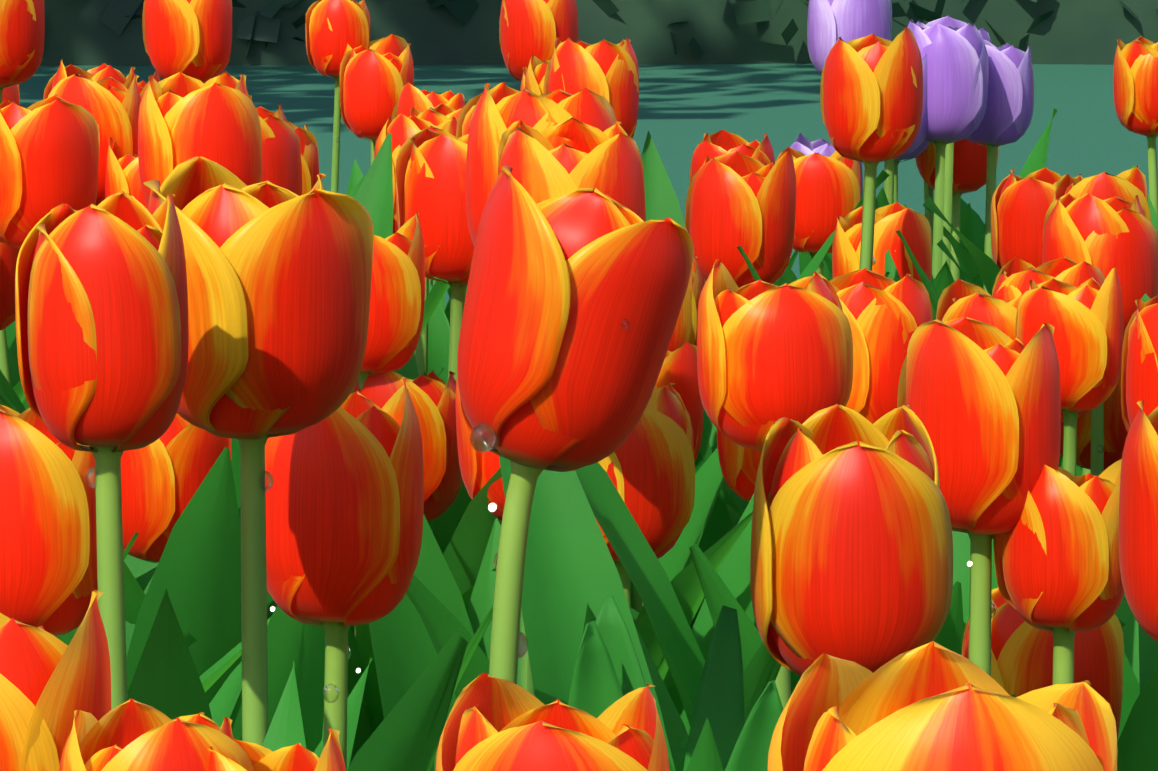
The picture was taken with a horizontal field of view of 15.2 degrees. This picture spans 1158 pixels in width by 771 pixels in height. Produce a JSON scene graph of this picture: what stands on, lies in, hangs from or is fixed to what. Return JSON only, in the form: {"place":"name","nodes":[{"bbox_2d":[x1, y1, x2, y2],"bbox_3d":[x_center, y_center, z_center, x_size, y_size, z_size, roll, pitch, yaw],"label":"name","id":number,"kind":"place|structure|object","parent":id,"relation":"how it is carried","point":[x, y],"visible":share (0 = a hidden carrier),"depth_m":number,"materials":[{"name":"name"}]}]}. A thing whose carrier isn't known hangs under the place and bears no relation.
{"place":"outdoors","nodes":[
{"label":"outdoors","id":0,"kind":"place"},
{"bbox_2d":[19,64,1157,304],"bbox_3d":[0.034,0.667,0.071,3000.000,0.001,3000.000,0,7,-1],"label":"water","id":1,"kind":"structure","parent":0,"point":[683,108],"depth_m":10.47,"materials":[{"name":"teal liquid"}]},
{"bbox_2d":[0,242,19,329],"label":"tulip","id":2,"kind":"object","parent":1,"relation":"on","point":[8,257],"visible":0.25,"depth_m":2.36,"materials":[{"name":"red plant"}]},
{"bbox_2d":[0,320,29,412],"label":"tulip leaves","id":3,"kind":"object","parent":1,"relation":"on","point":[7,391],"visible":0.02,"depth_m":2.58,"materials":[{"name":"green plant"}]},
{"bbox_2d":[0,0,44,103],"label":"tulip","id":4,"kind":"object","parent":1,"relation":"on","point":[22,29],"visible":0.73,"depth_m":3.02,"materials":[{"name":"red plant"}]},
{"bbox_2d":[0,405,97,635],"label":"tulip","id":5,"kind":"object","parent":1,"relation":"on","point":[48,560],"visible":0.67,"depth_m":1.26,"materials":[{"name":"red plant"}]},
{"bbox_2d":[0,589,110,770],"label":"tulip","id":6,"kind":"object","parent":1,"relation":"on","point":[50,684],"visible":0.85,"depth_m":0.96,"materials":[{"name":"orange plant"}]},
{"bbox_2d":[43,59,134,99],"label":"tulip","id":7,"kind":"object","parent":1,"relation":"on","point":[101,72],"visible":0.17,"depth_m":2.88,"materials":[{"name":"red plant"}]},
{"bbox_2d":[48,73,141,205],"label":"tulip","id":8,"kind":"object","parent":1,"relation":"on","point":[110,104],"visible":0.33,"depth_m":2.70,"materials":[{"name":"orange plant"}]},
{"bbox_2d":[15,191,188,709],"bbox_3d":[-0.072,0.233,1.212,0.200,0.571,0.166,-3,8,-21],"label":"tulip","id":9,"kind":"object","parent":1,"relation":"on","point":[101,314],"visible":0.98,"depth_m":1.18,"materials":[{"name":"red plant"}]},
{"bbox_2d":[105,137,147,207],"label":"tulip","id":10,"kind":"object","parent":1,"relation":"on","point":[122,173],"visible":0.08,"depth_m":2.68,"materials":[{"name":"orange plant"}]},
{"bbox_2d":[0,71,261,413],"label":"tulip","id":11,"kind":"object","parent":1,"relation":"on","point":[182,117],"visible":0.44,"depth_m":2.18,"materials":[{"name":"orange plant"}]},
{"bbox_2d":[124,562,145,623],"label":"tulip leaves","id":12,"kind":"object","parent":1,"relation":"on","point":[134,593],"visible":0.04,"depth_m":1.94,"materials":[{"name":"green plant"}]},
{"bbox_2d":[0,95,271,619],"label":"tulip","id":13,"kind":"object","parent":1,"relation":"on","point":[49,154],"visible":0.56,"depth_m":1.96,"materials":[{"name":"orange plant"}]},
{"bbox_2d":[59,698,253,770],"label":"tulip","id":14,"kind":"object","parent":1,"relation":"on","point":[131,734],"visible":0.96,"depth_m":0.92,"materials":[{"name":"orange plant"}]},
{"bbox_2d":[121,413,241,705],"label":"tulip","id":15,"kind":"object","parent":1,"relation":"on","point":[164,475],"visible":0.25,"depth_m":1.95,"materials":[{"name":"orange plant"}]},
{"bbox_2d":[124,446,241,730],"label":"tulip leaves","id":16,"kind":"object","parent":1,"relation":"on","point":[195,570],"visible":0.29,"depth_m":1.83,"materials":[{"name":"green plant"}]},
{"bbox_2d":[142,0,231,82],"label":"tulip","id":17,"kind":"object","parent":1,"relation":"on","point":[192,38],"visible":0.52,"depth_m":2.90,"materials":[{"name":"red plant"}]},
{"bbox_2d":[209,662,241,727],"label":"tulip leaves","id":18,"kind":"object","parent":1,"relation":"on","point":[223,702],"visible":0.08,"depth_m":1.68,"materials":[{"name":"green plant"}]},
{"bbox_2d":[199,617,270,691],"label":"leaves","id":19,"kind":"object","parent":1,"relation":"on","point":[211,676],"visible":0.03,"depth_m":1.78,"materials":[{"name":"green plant"}]},
{"bbox_2d":[128,588,371,768],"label":"tulip leaves","id":20,"kind":"object","parent":1,"relation":"on","point":[166,680],"visible":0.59,"depth_m":1.33,"materials":[{"name":"green plant"}]},
{"bbox_2d":[143,157,373,745],"bbox_3d":[-0.100,0.220,1.301,0.156,0.574,0.167,0,7,-1],"label":"tulip","id":21,"kind":"object","parent":1,"relation":"on","point":[279,284],"visible":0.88,"depth_m":1.27,"materials":[{"name":"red plant"}]},
{"bbox_2d":[55,606,492,737],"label":"tulip leaves","id":22,"kind":"object","parent":1,"relation":"on","point":[468,654],"visible":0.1,"depth_m":1.54,"materials":[{"name":"green plant"}]},
{"bbox_2d":[208,728,345,770],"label":"tulip","id":23,"kind":"object","parent":1,"relation":"on","point":[298,757],"visible":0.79,"depth_m":0.94,"materials":[{"name":"orange plant"}]},
{"bbox_2d":[256,104,301,195],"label":"tulip","id":24,"kind":"object","parent":1,"relation":"on","point":[281,160],"visible":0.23,"depth_m":2.56,"materials":[{"name":"red plant"}]},
{"bbox_2d":[262,661,305,751],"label":"tulip leaves","id":25,"kind":"object","parent":1,"relation":"on","point":[285,729],"visible":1,"depth_m":1.25,"materials":[{"name":"green plant"}]},
{"bbox_2d":[287,121,318,194],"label":"tulip","id":26,"kind":"object","parent":1,"relation":"on","point":[309,156],"visible":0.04,"depth_m":2.75,"materials":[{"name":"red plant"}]},
{"bbox_2d":[232,605,437,770],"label":"tulip leaves","id":27,"kind":"object","parent":1,"relation":"on","point":[290,640],"visible":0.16,"depth_m":1.57,"materials":[{"name":"green plant"}]},
{"bbox_2d":[305,0,369,192],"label":"tulip","id":28,"kind":"object","parent":1,"relation":"on","point":[333,28],"visible":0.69,"depth_m":3.66,"materials":[{"name":"red plant"}]},
{"bbox_2d":[231,133,449,507],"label":"tulip leaves","id":29,"kind":"object","parent":1,"relation":"on","point":[374,196],"visible":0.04,"depth_m":2.55,"materials":[{"name":"green plant"}]},
{"bbox_2d":[265,378,423,770],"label":"tulip","id":30,"kind":"object","parent":1,"relation":"on","point":[344,509],"visible":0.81,"depth_m":1.38,"materials":[{"name":"red plant"}]},
{"bbox_2d":[240,631,467,770],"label":"tulip leaves","id":31,"kind":"object","parent":1,"relation":"on","point":[406,734],"visible":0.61,"depth_m":1.20,"materials":[{"name":"green plant"}]},
{"bbox_2d":[355,624,383,732],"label":"tulip leaves","id":32,"kind":"object","parent":1,"relation":"on","point":[371,688],"visible":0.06,"depth_m":1.95,"materials":[{"name":"green plant"}]},
{"bbox_2d":[344,34,407,194],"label":"tulip","id":33,"kind":"object","parent":1,"relation":"on","point":[395,45],"visible":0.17,"depth_m":3.66,"materials":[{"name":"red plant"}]},
{"bbox_2d":[340,43,413,160],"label":"tulip","id":34,"kind":"object","parent":1,"relation":"on","point":[373,83],"visible":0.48,"depth_m":3.59,"materials":[{"name":"red plant"}]},
{"bbox_2d":[267,467,501,617],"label":"tulip leaves","id":35,"kind":"object","parent":1,"relation":"on","point":[463,554],"visible":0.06,"depth_m":1.98,"materials":[{"name":"green plant"}]},
{"bbox_2d":[347,352,433,765],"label":"tulip leaves","id":36,"kind":"object","parent":1,"relation":"on","point":[407,370],"visible":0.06,"depth_m":1.98,"materials":[{"name":"green plant"}]},
{"bbox_2d":[350,371,462,520],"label":"tulip","id":37,"kind":"object","parent":1,"relation":"on","point":[432,395],"visible":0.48,"depth_m":2.06,"materials":[{"name":"orange plant"}]},
{"bbox_2d":[374,112,457,375],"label":"tulip","id":38,"kind":"object","parent":1,"relation":"on","point":[401,128],"visible":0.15,"depth_m":2.69,"materials":[{"name":"orange plant"}]},
{"bbox_2d":[355,213,495,639],"bbox_3d":[-0.069,0.167,2.045,0.184,0.491,0.184,4,9,31],"label":"tulip","id":39,"kind":"object","parent":1,"relation":"on","point":[397,302],"visible":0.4,"depth_m":2.03,"materials":[{"name":"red plant"}]},
{"bbox_2d":[392,82,464,284],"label":"tulip","id":40,"kind":"object","parent":1,"relation":"on","point":[411,96],"visible":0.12,"depth_m":3.16,"materials":[{"name":"orange plant"}]},
{"bbox_2d":[395,129,473,553],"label":"tulip","id":41,"kind":"object","parent":1,"relation":"on","point":[430,179],"visible":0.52,"depth_m":2.14,"materials":[{"name":"red plant"}]},
{"bbox_2d":[367,377,504,626],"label":"tulip","id":42,"kind":"object","parent":1,"relation":"on","point":[478,470],"visible":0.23,"depth_m":1.96,"materials":[{"name":"red plant"}]},
{"bbox_2d":[410,103,462,126],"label":"tulip","id":43,"kind":"object","parent":1,"relation":"on","point":[438,114],"visible":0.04,"depth_m":2.90,"materials":[{"name":"orange plant"}]},
{"bbox_2d":[428,281,449,383],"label":"tulip leaves","id":44,"kind":"object","parent":1,"relation":"on","point":[438,343],"visible":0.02,"depth_m":2.88,"materials":[{"name":"green plant"}]},
{"bbox_2d":[525,55,550,94],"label":"tulip","id":45,"kind":"object","parent":1,"relation":"on","point":[535,75],"visible":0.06,"depth_m":3.15,"materials":[{"name":"yellow plant"}]},
{"bbox_2d":[447,37,638,300],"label":"tulip","id":46,"kind":"object","parent":1,"relation":"on","point":[608,71],"visible":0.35,"depth_m":2.77,"materials":[{"name":"orange plant"}]},
{"bbox_2d":[350,82,752,728],"bbox_3d":[-0.019,0.154,1.852,0.092,0.566,0.210,-5,9,-37],"label":"tulip","id":47,"kind":"object","parent":1,"relation":"on","point":[404,650],"visible":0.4,"depth_m":1.83,"materials":[{"name":"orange plant"}]},
{"bbox_2d":[436,673,668,770],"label":"tulip","id":48,"kind":"object","parent":1,"relation":"on","point":[495,724],"visible":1,"depth_m":0.90,"materials":[{"name":"orange plant"}]},
{"bbox_2d":[499,0,638,148],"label":"tulip","id":49,"kind":"object","parent":1,"relation":"on","point":[528,29],"visible":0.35,"depth_m":3.38,"materials":[{"name":"red plant"}]},
{"bbox_2d":[406,117,754,734],"bbox_3d":[0.003,0.167,1.794,0.205,0.554,0.090,-3,8,-20],"label":"tulip","id":50,"kind":"object","parent":1,"relation":"on","point":[608,161],"visible":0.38,"depth_m":1.74,"materials":[{"name":"orange plant"}]},
{"bbox_2d":[499,456,674,770],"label":"tulip leaves","id":51,"kind":"object","parent":1,"relation":"on","point":[571,580],"visible":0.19,"depth_m":1.61,"materials":[{"name":"green plant"}]},
{"bbox_2d":[40,0,1157,65],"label":"hedge","id":52,"kind":"object","parent":1,"relation":"on","point":[431,32],"visible":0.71,"depth_m":12.45,"materials":[{"name":"green plant"}]},
{"bbox_2d":[457,166,782,770],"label":"tulip","id":53,"kind":"object","parent":1,"relation":"on","point":[574,300],"depth_m":1.14,"materials":[{"name":"red plant"}]},
{"bbox_2d":[596,382,694,611],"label":"tulip","id":54,"kind":"object","parent":1,"relation":"on","point":[648,465],"visible":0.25,"depth_m":1.86,"materials":[{"name":"red plant"}]},
{"bbox_2d":[633,272,691,623],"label":"tulip","id":55,"kind":"object","parent":1,"relation":"on","point":[681,334],"visible":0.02,"depth_m":2.08,"materials":[{"name":"orange plant"}]},
{"bbox_2d":[635,342,702,689],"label":"tulip","id":56,"kind":"object","parent":1,"relation":"on","point":[679,368],"visible":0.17,"depth_m":1.99,"materials":[{"name":"red plant"}]},
{"bbox_2d":[631,448,724,607],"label":"tulip leaves","id":57,"kind":"object","parent":1,"relation":"on","point":[676,559],"visible":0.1,"depth_m":2.25,"materials":[{"name":"green plant"}]},
{"bbox_2d":[689,256,704,345],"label":"tulip","id":58,"kind":"object","parent":1,"relation":"on","point":[698,282],"visible":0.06,"depth_m":2.37,"materials":[{"name":"orange plant"}]},
{"bbox_2d":[686,717,723,770],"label":"tulip leaves","id":59,"kind":"object","parent":1,"relation":"on","point":[705,756],"depth_m":1.24,"materials":[{"name":"green plant"}]},
{"bbox_2d":[689,129,774,184],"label":"tulip","id":60,"kind":"object","parent":1,"relation":"on","point":[718,143],"visible":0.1,"depth_m":2.97,"materials":[{"name":"red plant"}]},
{"bbox_2d":[717,429,760,501],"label":"tulip","id":61,"kind":"object","parent":1,"relation":"on","point":[739,464],"visible":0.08,"depth_m":1.94,"materials":[{"name":"red plant"}]},
{"bbox_2d":[685,151,795,494],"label":"tulip","id":62,"kind":"object","parent":1,"relation":"on","point":[735,200],"visible":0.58,"depth_m":2.43,"materials":[{"name":"red plant"}]},
{"bbox_2d":[743,642,780,721],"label":"tulip leaves","id":63,"kind":"object","parent":1,"relation":"on","point":[762,669],"visible":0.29,"depth_m":1.34,"materials":[{"name":"green plant"}]},
{"bbox_2d":[641,131,889,280],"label":"tulip leaves","id":64,"kind":"object","parent":1,"relation":"on","point":[661,201],"visible":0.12,"depth_m":2.79,"materials":[{"name":"green plant"}]},
{"bbox_2d":[697,259,852,709],"bbox_3d":[0.063,0.228,1.380,0.154,0.538,0.196,6,9,38],"label":"tulip","id":65,"kind":"object","parent":1,"relation":"on","point":[769,355],"visible":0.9,"depth_m":1.34,"materials":[{"name":"red plant"}]},
{"bbox_2d":[690,271,889,629],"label":"tulip leaves","id":66,"kind":"object","parent":1,"relation":"on","point":[716,529],"depth_m":2.41,"materials":[{"name":"green plant"}]},
{"bbox_2d":[699,27,922,531],"bbox_3d":[0.139,0.076,2.473,0.182,0.561,0.149,0,7,0],"label":"tulip","id":67,"kind":"object","parent":1,"relation":"on","point":[871,94],"visible":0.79,"depth_m":2.42,"materials":[{"name":"orange plant"}]},
{"bbox_2d":[689,268,932,694],"bbox_3d":[0.105,0.198,1.797,0.111,0.492,0.109,1,7,6],"label":"tulip","id":68,"kind":"object","parent":1,"relation":"on","point":[887,317],"visible":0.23,"depth_m":1.74,"materials":[{"name":"orange plant"}]},
{"bbox_2d":[635,531,997,770],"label":"tulip leaves","id":69,"kind":"object","parent":1,"relation":"on","point":[676,731],"visible":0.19,"depth_m":1.65,"materials":[{"name":"green plant"}]},
{"bbox_2d":[775,147,860,273],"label":"tulip","id":70,"kind":"object","parent":1,"relation":"on","point":[828,190],"visible":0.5,"depth_m":2.86,"materials":[{"name":"red plant"}]},
{"bbox_2d":[790,133,862,280],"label":"purple tulip","id":71,"kind":"object","parent":1,"relation":"on","point":[802,143],"visible":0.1,"depth_m":3.09,"materials":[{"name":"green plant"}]},
{"bbox_2d":[799,0,891,277],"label":"purple tulip","id":72,"kind":"object","parent":1,"relation":"on","point":[830,23],"visible":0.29,"depth_m":3.42,"materials":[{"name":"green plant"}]},
{"bbox_2d":[575,462,1125,726],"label":"tulip leaves","id":73,"kind":"object","parent":1,"relation":"on","point":[649,578],"visible":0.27,"depth_m":1.74,"materials":[{"name":"green plant"}]},
{"bbox_2d":[750,404,952,676],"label":"tulip","id":74,"kind":"object","parent":1,"relation":"on","point":[851,559],"visible":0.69,"depth_m":1.20,"materials":[{"name":"red plant"}]},
{"bbox_2d":[832,202,931,282],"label":"tulip","id":75,"kind":"object","parent":1,"relation":"on","point":[913,226],"visible":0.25,"depth_m":2.56,"materials":[{"name":"orange plant"}]},
{"bbox_2d":[884,54,927,204],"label":"purple tulip","id":76,"kind":"object","parent":1,"relation":"on","point":[889,164],"visible":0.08,"depth_m":3.00,"materials":[{"name":"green plant"}]},
{"bbox_2d":[824,19,988,319],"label":"purple tulip","id":77,"kind":"object","parent":1,"relation":"on","point":[957,76],"visible":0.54,"depth_m":3.00,"materials":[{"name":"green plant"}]},
{"bbox_2d":[884,140,983,288],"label":"purple tulip","id":78,"kind":"object","parent":1,"relation":"on","point":[915,153],"visible":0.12,"depth_m":3.23,"materials":[{"name":"green plant"}]},
{"bbox_2d":[767,641,1117,770],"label":"tulip","id":79,"kind":"object","parent":1,"relation":"on","point":[933,706],"visible":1,"depth_m":0.88,"materials":[{"name":"yellow plant"}]},
{"bbox_2d":[923,204,978,281],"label":"tulip leaves","id":80,"kind":"object","parent":1,"relation":"on","point":[967,266],"visible":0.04,"depth_m":3.20,"materials":[{"name":"green plant"}]},
{"bbox_2d":[916,16,990,267],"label":"purple tulip","id":81,"kind":"object","parent":1,"relation":"on","point":[956,24],"visible":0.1,"depth_m":3.20,"materials":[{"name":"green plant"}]},
{"bbox_2d":[915,139,998,280],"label":"tulip","id":82,"kind":"object","parent":1,"relation":"on","point":[969,166],"visible":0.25,"depth_m":3.27,"materials":[{"name":"red plant"}]},
{"bbox_2d":[960,197,984,280],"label":"tulip leaves","id":83,"kind":"object","parent":1,"relation":"on","point":[978,225],"visible":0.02,"depth_m":3.55,"materials":[{"name":"green plant"}]},
{"bbox_2d":[897,316,1060,676],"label":"tulip","id":84,"kind":"object","parent":1,"relation":"on","point":[982,400],"visible":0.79,"depth_m":1.42,"materials":[{"name":"red plant"}]},
{"bbox_2d":[936,279,1022,339],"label":"tulip","id":85,"kind":"object","parent":1,"relation":"on","point":[959,298],"visible":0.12,"depth_m":2.09,"materials":[{"name":"orange plant"}]},
{"bbox_2d":[896,230,1081,475],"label":"tulip leaves","id":86,"kind":"object","parent":1,"relation":"on","point":[934,295],"visible":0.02,"depth_m":2.43,"materials":[{"name":"green plant"}]},
{"bbox_2d":[967,40,1033,292],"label":"purple tulip","id":87,"kind":"object","parent":1,"relation":"on","point":[1008,114],"visible":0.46,"depth_m":3.06,"materials":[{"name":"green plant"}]},
{"bbox_2d":[924,195,1081,470],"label":"tulip leaves","id":88,"kind":"object","parent":1,"relation":"on","point":[988,268],"visible":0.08,"depth_m":2.44,"materials":[{"name":"green plant"}]},
{"bbox_2d":[991,167,1082,268],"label":"tulip","id":89,"kind":"object","parent":1,"relation":"on","point":[1019,206],"visible":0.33,"depth_m":2.86,"materials":[{"name":"red plant"}]},
{"bbox_2d":[1019,108,1056,177],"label":"tulip leaves","id":90,"kind":"object","parent":1,"relation":"on","point":[1036,159],"visible":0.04,"depth_m":3.54,"materials":[{"name":"green plant"}]},
{"bbox_2d":[962,588,1123,738],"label":"tulip","id":91,"kind":"object","parent":1,"relation":"on","point":[1021,656],"visible":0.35,"depth_m":1.51,"materials":[{"name":"red plant"}]},
{"bbox_2d":[992,255,1104,421],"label":"tulip","id":92,"kind":"object","parent":1,"relation":"on","point":[1015,275],"visible":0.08,"depth_m":2.17,"materials":[{"name":"orange plant"}]},
{"bbox_2d":[964,594,1139,684],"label":"tulip leaves","id":93,"kind":"object","parent":1,"relation":"on","point":[1125,615],"visible":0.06,"depth_m":1.81,"materials":[{"name":"green plant"}]},
{"bbox_2d":[993,459,1123,684],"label":"tulip","id":94,"kind":"object","parent":1,"relation":"on","point":[1056,560],"visible":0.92,"depth_m":1.42,"materials":[{"name":"orange plant"}]},
{"bbox_2d":[1015,267,1123,475],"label":"tulip","id":95,"kind":"object","parent":1,"relation":"on","point":[1085,320],"visible":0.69,"depth_m":2.02,"materials":[{"name":"orange plant"}]},
{"bbox_2d":[1060,375,1127,469],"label":"tulip","id":96,"kind":"object","parent":1,"relation":"on","point":[1115,433],"visible":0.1,"depth_m":2.26,"materials":[{"name":"red plant"}]},
{"bbox_2d":[1042,192,1157,475],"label":"tulip","id":97,"kind":"object","parent":1,"relation":"on","point":[1106,236],"visible":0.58,"depth_m":2.22,"materials":[{"name":"red plant"}]},
{"bbox_2d":[1053,166,1150,474],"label":"tulip","id":98,"kind":"object","parent":1,"relation":"on","point":[1128,185],"visible":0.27,"depth_m":2.40,"materials":[{"name":"orange plant"}]},
{"bbox_2d":[1113,36,1157,217],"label":"tulip","id":99,"kind":"object","parent":1,"relation":"on","point":[1135,82],"visible":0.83,"depth_m":3.53,"materials":[{"name":"orange plant"}]},
{"bbox_2d":[1117,295,1157,741],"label":"tulip","id":100,"kind":"object","parent":1,"relation":"on","point":[1139,375],"visible":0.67,"depth_m":1.76,"materials":[{"name":"red plant"}]},
{"bbox_2d":[1117,663,1157,770],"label":"tulip leaves","id":101,"kind":"object","parent":1,"relation":"on","point":[1137,745],"visible":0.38,"depth_m":1.53,"materials":[{"name":"green plant"}]},
{"bbox_2d":[1119,400,1157,641],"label":"tulip","id":102,"kind":"object","parent":1,"relation":"on","point":[1138,527],"visible":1,"depth_m":1.17,"materials":[{"name":"red plant"}]},
{"bbox_2d":[1138,623,1157,692],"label":"tulip leaves","id":103,"kind":"object","parent":1,"relation":"on","point":[1148,653],"visible":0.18,"depth_m":1.55,"materials":[{"name":"green plant"}]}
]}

